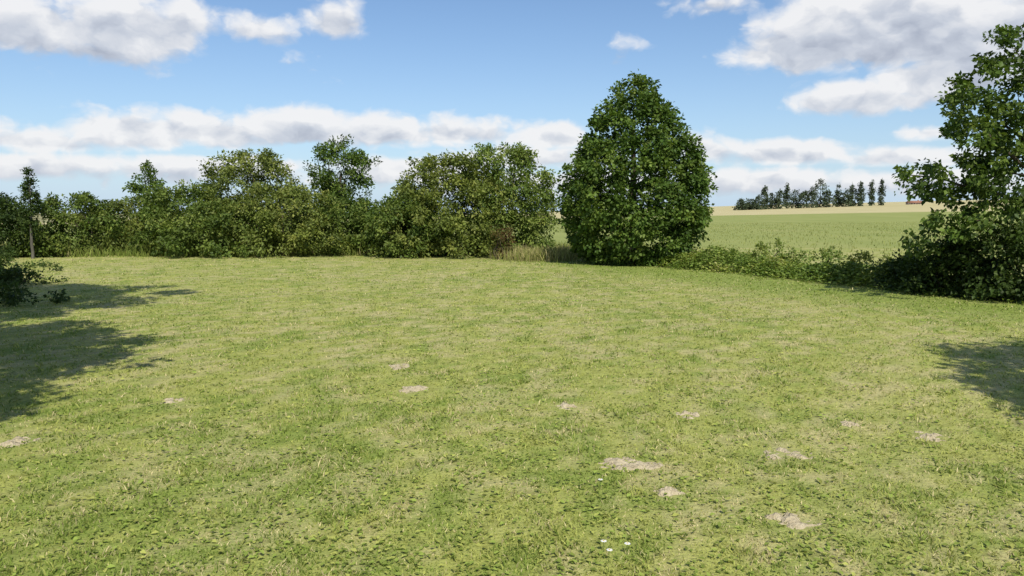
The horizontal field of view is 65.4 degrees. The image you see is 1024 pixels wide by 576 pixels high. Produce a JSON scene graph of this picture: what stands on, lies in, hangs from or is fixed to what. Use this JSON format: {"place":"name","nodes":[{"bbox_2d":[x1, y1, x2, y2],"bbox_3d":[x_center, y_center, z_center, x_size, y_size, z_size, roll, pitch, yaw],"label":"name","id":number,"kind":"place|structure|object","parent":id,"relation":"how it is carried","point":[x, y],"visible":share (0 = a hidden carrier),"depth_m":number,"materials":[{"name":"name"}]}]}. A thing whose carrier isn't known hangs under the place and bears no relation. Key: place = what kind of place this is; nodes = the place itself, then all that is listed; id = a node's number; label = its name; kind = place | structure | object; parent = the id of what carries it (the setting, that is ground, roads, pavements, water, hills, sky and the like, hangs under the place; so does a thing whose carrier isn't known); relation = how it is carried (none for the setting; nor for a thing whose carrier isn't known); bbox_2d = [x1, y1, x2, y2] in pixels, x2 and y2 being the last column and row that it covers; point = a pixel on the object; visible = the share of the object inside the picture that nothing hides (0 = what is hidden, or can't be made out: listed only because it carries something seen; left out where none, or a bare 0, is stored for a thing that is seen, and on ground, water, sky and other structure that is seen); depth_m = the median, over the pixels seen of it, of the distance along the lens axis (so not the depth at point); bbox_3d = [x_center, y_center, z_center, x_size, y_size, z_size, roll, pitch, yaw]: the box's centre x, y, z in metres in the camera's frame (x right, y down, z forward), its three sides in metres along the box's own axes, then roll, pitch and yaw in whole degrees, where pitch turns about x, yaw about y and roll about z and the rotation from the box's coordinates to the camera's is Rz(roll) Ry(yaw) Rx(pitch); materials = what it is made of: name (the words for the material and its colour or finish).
{"place":"outdoors","nodes":[
{"label":"outdoors","id":0,"kind":"place"},
{"bbox_2d":[1,239,649,257],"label":"rough grass","id":1,"kind":"structure","parent":0,"point":[122,252],"depth_m":28.41,"materials":[{"name":"green plant"}]},
{"bbox_2d":[24,208,646,222],"bbox_3d":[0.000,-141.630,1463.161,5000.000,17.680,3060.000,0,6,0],"label":"ground","id":2,"kind":"structure","parent":0,"point":[41,221],"depth_m":1032.60,"materials":[{"name":"green plant"}]},
{"bbox_2d":[732,198,750,209],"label":"tree","id":3,"kind":"object","parent":2,"relation":"on","point":[740,205],"visible":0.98,"depth_m":488.88,"materials":[{"name":"green plant"}]},
{"bbox_2d":[743,198,755,209],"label":"tree","id":4,"kind":"object","parent":2,"relation":"on","point":[749,201],"visible":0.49,"depth_m":492.62,"materials":[{"name":"green plant"}]},
{"bbox_2d":[749,195,763,209],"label":"tree","id":5,"kind":"object","parent":2,"relation":"on","point":[758,198],"visible":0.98,"depth_m":485.78,"materials":[{"name":"green plant"}]},
{"bbox_2d":[761,185,768,208],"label":"poplar tree","id":6,"kind":"object","parent":2,"relation":"on","point":[764,191],"visible":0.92,"depth_m":488.31,"materials":[{"name":"green plant"}]},
{"bbox_2d":[766,193,778,208],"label":"tree","id":7,"kind":"object","parent":2,"relation":"on","point":[770,205],"visible":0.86,"depth_m":489.82,"materials":[{"name":"green plant"}]},
{"bbox_2d":[772,188,785,208],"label":"tree","id":8,"kind":"object","parent":2,"relation":"on","point":[779,196],"visible":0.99,"depth_m":487.74,"materials":[{"name":"green plant"}]},
{"bbox_2d":[782,183,791,208],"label":"poplar tree","id":9,"kind":"object","parent":2,"relation":"on","point":[787,196],"visible":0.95,"depth_m":491.97,"materials":[{"name":"green plant"}]},
{"bbox_2d":[789,189,802,207],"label":"tree","id":10,"kind":"object","parent":2,"relation":"on","point":[795,202],"visible":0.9,"depth_m":492.51,"materials":[{"name":"green plant"}]},
{"bbox_2d":[796,190,811,207],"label":"tree","id":11,"kind":"object","parent":2,"relation":"on","point":[805,195],"visible":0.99,"depth_m":485.33,"materials":[{"name":"green plant"}]},
{"bbox_2d":[807,186,818,207],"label":"tree","id":12,"kind":"object","parent":2,"relation":"on","point":[812,194],"visible":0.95,"depth_m":485.90,"materials":[{"name":"green plant"}]},
{"bbox_2d":[814,178,828,206],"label":"tree","id":13,"kind":"object","parent":2,"relation":"on","point":[820,181],"visible":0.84,"depth_m":492.09,"materials":[{"name":"green plant"}]},
{"bbox_2d":[820,189,836,206],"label":"tree","id":14,"kind":"object","parent":2,"relation":"on","point":[826,201],"visible":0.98,"depth_m":487.21,"materials":[{"name":"green plant"}]},
{"bbox_2d":[833,185,842,206],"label":"poplar tree","id":15,"kind":"object","parent":2,"relation":"on","point":[837,195],"visible":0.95,"depth_m":490.67,"materials":[{"name":"green plant"}]},
{"bbox_2d":[839,188,853,206],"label":"tree","id":16,"kind":"object","parent":2,"relation":"on","point":[844,203],"visible":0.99,"depth_m":486.81,"materials":[{"name":"green plant"}]},
{"bbox_2d":[848,183,858,205],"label":"poplar tree","id":17,"kind":"object","parent":2,"relation":"on","point":[852,189],"visible":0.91,"depth_m":489.68,"materials":[{"name":"green plant"}]},
{"bbox_2d":[855,181,865,205],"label":"poplar tree","id":18,"kind":"object","parent":2,"relation":"on","point":[861,195],"visible":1,"depth_m":486.11,"materials":[{"name":"green plant"}]},
{"bbox_2d":[867,179,875,205],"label":"poplar tree","id":19,"kind":"object","parent":2,"relation":"on","point":[871,193],"visible":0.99,"depth_m":487.33,"materials":[{"name":"green plant"}]},
{"bbox_2d":[877,178,886,205],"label":"poplar tree","id":20,"kind":"object","parent":2,"relation":"on","point":[882,189],"visible":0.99,"depth_m":488.56,"materials":[{"name":"green plant"}]},
{"bbox_2d":[2,199,1008,224],"bbox_3d":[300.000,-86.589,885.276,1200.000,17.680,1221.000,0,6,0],"label":"wheat field","id":21,"kind":"structure","parent":0,"point":[887,207],"depth_m":405.32,"materials":[{"name":"beige plant"}]},
{"bbox_2d":[906,200,921,204],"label":"farmhouse","id":22,"kind":"object","parent":21,"relation":"on","point":[913,202],"visible":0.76,"depth_m":489.17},
{"bbox_2d":[0,248,1023,575],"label":"lawn","id":23,"kind":"structure","parent":0,"point":[612,442],"depth_m":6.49,"materials":[{"name":"plant"}]},
{"bbox_2d":[0,436,40,446],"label":"soil patch","id":24,"kind":"object","parent":23,"relation":"on","point":[16,440],"visible":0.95,"depth_m":5.52,"materials":[{"name":"beige soil"}]},
{"bbox_2d":[0,192,51,257],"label":"hedge bush","id":25,"kind":"object","parent":23,"relation":"on","point":[9,217],"visible":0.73,"depth_m":27.43,"materials":[{"name":"green plant"}]},
{"bbox_2d":[15,166,42,258],"bbox_3d":[-16.263,-2.518,26.869,0.812,3.168,0.900,0,6,0],"label":"narrow tree","id":26,"kind":"object","parent":23,"relation":"on","point":[30,211],"visible":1,"depth_m":26.78,"materials":[{"name":"green plant"}]},
{"bbox_2d":[0,245,63,270],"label":"bramble bush","id":27,"kind":"object","parent":23,"relation":"on","point":[7,253],"visible":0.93,"depth_m":21.26,"materials":[{"name":"green plant"}]},
{"bbox_2d":[0,279,69,306],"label":"bramble bush","id":28,"kind":"object","parent":23,"relation":"on","point":[10,298],"visible":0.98,"depth_m":13.41,"materials":[{"name":"green plant"}]},
{"bbox_2d":[0,263,69,287],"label":"bramble bush","id":29,"kind":"object","parent":23,"relation":"on","point":[14,274],"visible":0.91,"depth_m":17.03,"materials":[{"name":"green plant"}]},
{"bbox_2d":[6,191,131,257],"bbox_3d":[-15.726,-2.252,29.278,3.967,2.675,4.485,0,6,0],"label":"hedge bush","id":30,"kind":"object","parent":23,"relation":"on","point":[59,241],"visible":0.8,"depth_m":28.15,"materials":[{"name":"green plant"}]},
{"bbox_2d":[68,195,185,252],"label":"hedge bush","id":31,"kind":"object","parent":23,"relation":"on","point":[117,205],"visible":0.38,"depth_m":29.00,"materials":[{"name":"green plant"}]},
{"bbox_2d":[160,397,183,403],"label":"soil patch","id":32,"kind":"object","parent":23,"relation":"on","point":[168,400],"visible":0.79,"depth_m":6.77,"materials":[{"name":"beige soil"}]},
{"bbox_2d":[118,177,242,256],"bbox_3d":[-12.145,-2.493,29.358,4.544,3.300,4.185,0,6,0],"label":"hedge bush","id":33,"kind":"object","parent":23,"relation":"on","point":[177,196],"visible":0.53,"depth_m":28.53,"materials":[{"name":"green plant"}]},
{"bbox_2d":[146,197,282,258],"bbox_3d":[-10.467,-2.104,28.617,4.682,2.322,4.587,0,6,0],"label":"hedge bush","id":34,"kind":"object","parent":23,"relation":"on","point":[170,243],"visible":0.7,"depth_m":27.39,"materials":[{"name":"green plant"}]},
{"bbox_2d":[192,147,309,247],"bbox_3d":[-9.964,-3.253,31.192,4.860,4.439,5.600,0,6,0],"label":"hedge bush","id":35,"kind":"object","parent":23,"relation":"on","point":[268,163],"visible":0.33,"depth_m":30.30,"materials":[{"name":"green plant"}]},
{"bbox_2d":[200,182,353,257],"bbox_3d":[-8.382,-2.381,29.071,5.614,2.936,5.273,0,6,0],"label":"hedge bush","id":36,"kind":"object","parent":23,"relation":"on","point":[298,199],"visible":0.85,"depth_m":27.90,"materials":[{"name":"green plant"}]},
{"bbox_2d":[283,190,380,255],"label":"hedge bush","id":37,"kind":"object","parent":23,"relation":"on","point":[354,239],"visible":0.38,"depth_m":28.96,"materials":[{"name":"green plant"}]},
{"bbox_2d":[302,134,382,225],"bbox_3d":[-7.326,-4.072,33.816,3.420,4.938,3.210,-5,7,-40],"label":"sparse tree","id":38,"kind":"object","parent":23,"relation":"on","point":[338,186],"visible":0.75,"depth_m":33.34,"materials":[{"name":"green plant"}]},
{"bbox_2d":[331,193,409,254],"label":"hedge bush","id":39,"kind":"object","parent":23,"relation":"on","point":[348,225],"visible":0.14,"depth_m":29.67,"materials":[{"name":"green plant"}]},
{"bbox_2d":[381,363,409,369],"bbox_3d":[-1.173,0.822,8.210,0.391,0.075,0.447,0,6,0],"label":"soil patch","id":40,"kind":"object","parent":23,"relation":"on","point":[396,366],"visible":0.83,"depth_m":8.20,"materials":[{"name":"beige soil"}]},
{"bbox_2d":[361,188,462,258],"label":"hedge bush","id":41,"kind":"object","parent":23,"relation":"on","point":[391,247],"visible":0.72,"depth_m":27.21,"materials":[{"name":"green plant"}]},
{"bbox_2d":[398,385,427,392],"bbox_3d":[-0.893,0.914,7.179,0.404,0.076,0.410,0,6,0],"label":"soil patch","id":42,"kind":"object","parent":23,"relation":"on","point":[406,389],"visible":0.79,"depth_m":7.13,"materials":[{"name":"beige soil"}]},
{"bbox_2d":[379,149,516,258],"bbox_3d":[-2.294,-2.971,28.518,4.950,4.103,5.190,4,7,34],"label":"hedge bush","id":43,"kind":"object","parent":23,"relation":"on","point":[427,195],"visible":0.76,"depth_m":27.49,"materials":[{"name":"green plant"}]},
{"bbox_2d":[489,223,516,259],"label":"red shrub","id":44,"kind":"object","parent":23,"relation":"on","point":[501,238],"visible":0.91,"depth_m":26.71,"materials":[{"name":"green plant"}]},
{"bbox_2d":[446,141,563,255],"bbox_3d":[-0.238,-3.214,29.590,4.646,4.467,4.542,0,6,0],"label":"hedge bush","id":45,"kind":"object","parent":23,"relation":"on","point":[531,226],"visible":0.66,"depth_m":28.65,"materials":[{"name":"green plant"}]},
{"bbox_2d":[557,402,576,409],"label":"soil patch","id":46,"kind":"object","parent":23,"relation":"on","point":[564,405],"visible":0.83,"depth_m":6.50,"materials":[{"name":"beige soil"}]},
{"bbox_2d":[598,457,663,471],"bbox_3d":[0.749,1.129,5.046,0.590,0.076,0.369,0,6,0],"label":"soil patch","id":47,"kind":"object","parent":23,"relation":"on","point":[633,465],"visible":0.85,"depth_m":5.02,"materials":[{"name":"beige soil"}]},
{"bbox_2d":[555,69,718,266],"bbox_3d":[3.828,-3.502,24.348,5.017,6.258,5.126,0,6,0],"label":"broadleaf tree","id":48,"kind":"object","parent":23,"relation":"on","point":[682,223],"visible":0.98,"depth_m":23.20,"materials":[{"name":"green plant"}]},
{"bbox_2d":[654,486,685,496],"bbox_3d":[0.880,1.172,4.532,0.295,0.074,0.192,0,6,0],"label":"soil patch","id":49,"kind":"object","parent":23,"relation":"on","point":[670,491],"visible":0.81,"depth_m":4.50,"materials":[{"name":"beige soil"}]},
{"bbox_2d":[676,410,706,419],"bbox_3d":[1.395,1.020,6.301,0.328,0.073,0.393,0,6,0],"label":"soil patch","id":50,"kind":"object","parent":23,"relation":"on","point":[695,414],"visible":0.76,"depth_m":6.30,"materials":[{"name":"beige soil"}]},
{"bbox_2d":[696,245,757,261],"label":"verge bush","id":51,"kind":"object","parent":23,"relation":"on","point":[744,254],"visible":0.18,"depth_m":24.36,"materials":[{"name":"green plant"}]},
{"bbox_2d":[744,237,800,263],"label":"verge bush","id":52,"kind":"object","parent":23,"relation":"on","point":[765,251],"visible":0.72,"depth_m":22.24,"materials":[{"name":"green plant"}]},
{"bbox_2d":[763,447,815,459],"bbox_3d":[1.817,1.118,5.329,0.485,0.074,0.411,0,6,0],"label":"soil patch","id":53,"kind":"object","parent":23,"relation":"on","point":[793,453],"visible":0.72,"depth_m":5.27,"materials":[{"name":"beige soil"}]},
{"bbox_2d":[764,512,821,528],"bbox_3d":[1.458,1.216,4.130,0.430,0.079,0.292,0,6,0],"label":"soil patch","id":54,"kind":"object","parent":23,"relation":"on","point":[792,520],"visible":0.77,"depth_m":4.11,"materials":[{"name":"beige soil"}]},
{"bbox_2d":[787,245,848,270],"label":"verge bush","id":55,"kind":"object","parent":23,"relation":"on","point":[824,253],"visible":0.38,"depth_m":20.60,"materials":[{"name":"green plant"}]},
{"bbox_2d":[625,244,1023,304],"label":"verge weeds","id":56,"kind":"object","parent":23,"relation":"on","point":[772,266],"visible":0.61,"depth_m":19.17,"materials":[{"name":"green plant"}]},
{"bbox_2d":[839,420,858,427],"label":"soil patch","id":57,"kind":"object","parent":23,"relation":"on","point":[845,423],"visible":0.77,"depth_m":6.06,"materials":[{"name":"beige soil"}]},
{"bbox_2d":[829,250,894,281],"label":"verge bush","id":58,"kind":"object","parent":23,"relation":"on","point":[864,257],"visible":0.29,"depth_m":18.30,"materials":[{"name":"green plant"}]},
{"bbox_2d":[864,248,952,291],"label":"dark shrub","id":59,"kind":"object","parent":23,"relation":"on","point":[893,268],"visible":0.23,"depth_m":16.57,"materials":[{"name":"green plant"}]},
{"bbox_2d":[914,431,949,441],"bbox_3d":[2.995,1.082,5.725,0.322,0.073,0.347,0,6,0],"label":"soil patch","id":60,"kind":"object","parent":23,"relation":"on","point":[932,435],"visible":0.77,"depth_m":5.70,"materials":[{"name":"beige soil"}]},
{"bbox_2d":[894,234,1011,299],"bbox_3d":[8.591,-0.378,15.390,2.206,1.462,2.196,0,6,0],"label":"dark shrub","id":61,"kind":"object","parent":23,"relation":"on","point":[925,269],"visible":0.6,"depth_m":15.23,"materials":[{"name":"green plant"}]},
{"bbox_2d":[891,23,1023,259],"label":"leafy tree","id":62,"kind":"object","parent":23,"relation":"on","point":[995,135],"visible":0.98,"depth_m":14.12,"materials":[{"name":"green plant"}]},
{"bbox_2d":[935,214,1023,303],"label":"dark shrub","id":63,"kind":"object","parent":23,"relation":"on","point":[981,289],"visible":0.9,"depth_m":14.19,"materials":[{"name":"green plant"}]},
{"bbox_2d":[0,0,1023,212],"label":"sky","id":64,"kind":"structure","parent":0,"point":[798,93],"materials":[{"name":"blue"}]},
{"bbox_2d":[4,211,1023,247],"bbox_3d":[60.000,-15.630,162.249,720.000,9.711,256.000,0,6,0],"label":"meadow","id":65,"kind":"structure","parent":0,"point":[891,218],"depth_m":75.43,"materials":[{"name":"plant"}]},
{"bbox_2d":[121,159,166,204],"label":"slim tree","id":66,"kind":"object","parent":65,"relation":"on","point":[135,187],"visible":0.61,"depth_m":44.37,"materials":[{"name":"green plant"}]},
{"bbox_2d":[487,243,584,262],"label":"dry grass","id":67,"kind":"structure","parent":0,"point":[529,254],"depth_m":25.90,"materials":[{"name":"green plant"}]},
{"bbox_2d":[548,221,1015,283],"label":"meadow grass","id":68,"kind":"structure","parent":0,"point":[812,235],"depth_m":57.89,"materials":[{"name":"plant"}]}
]}

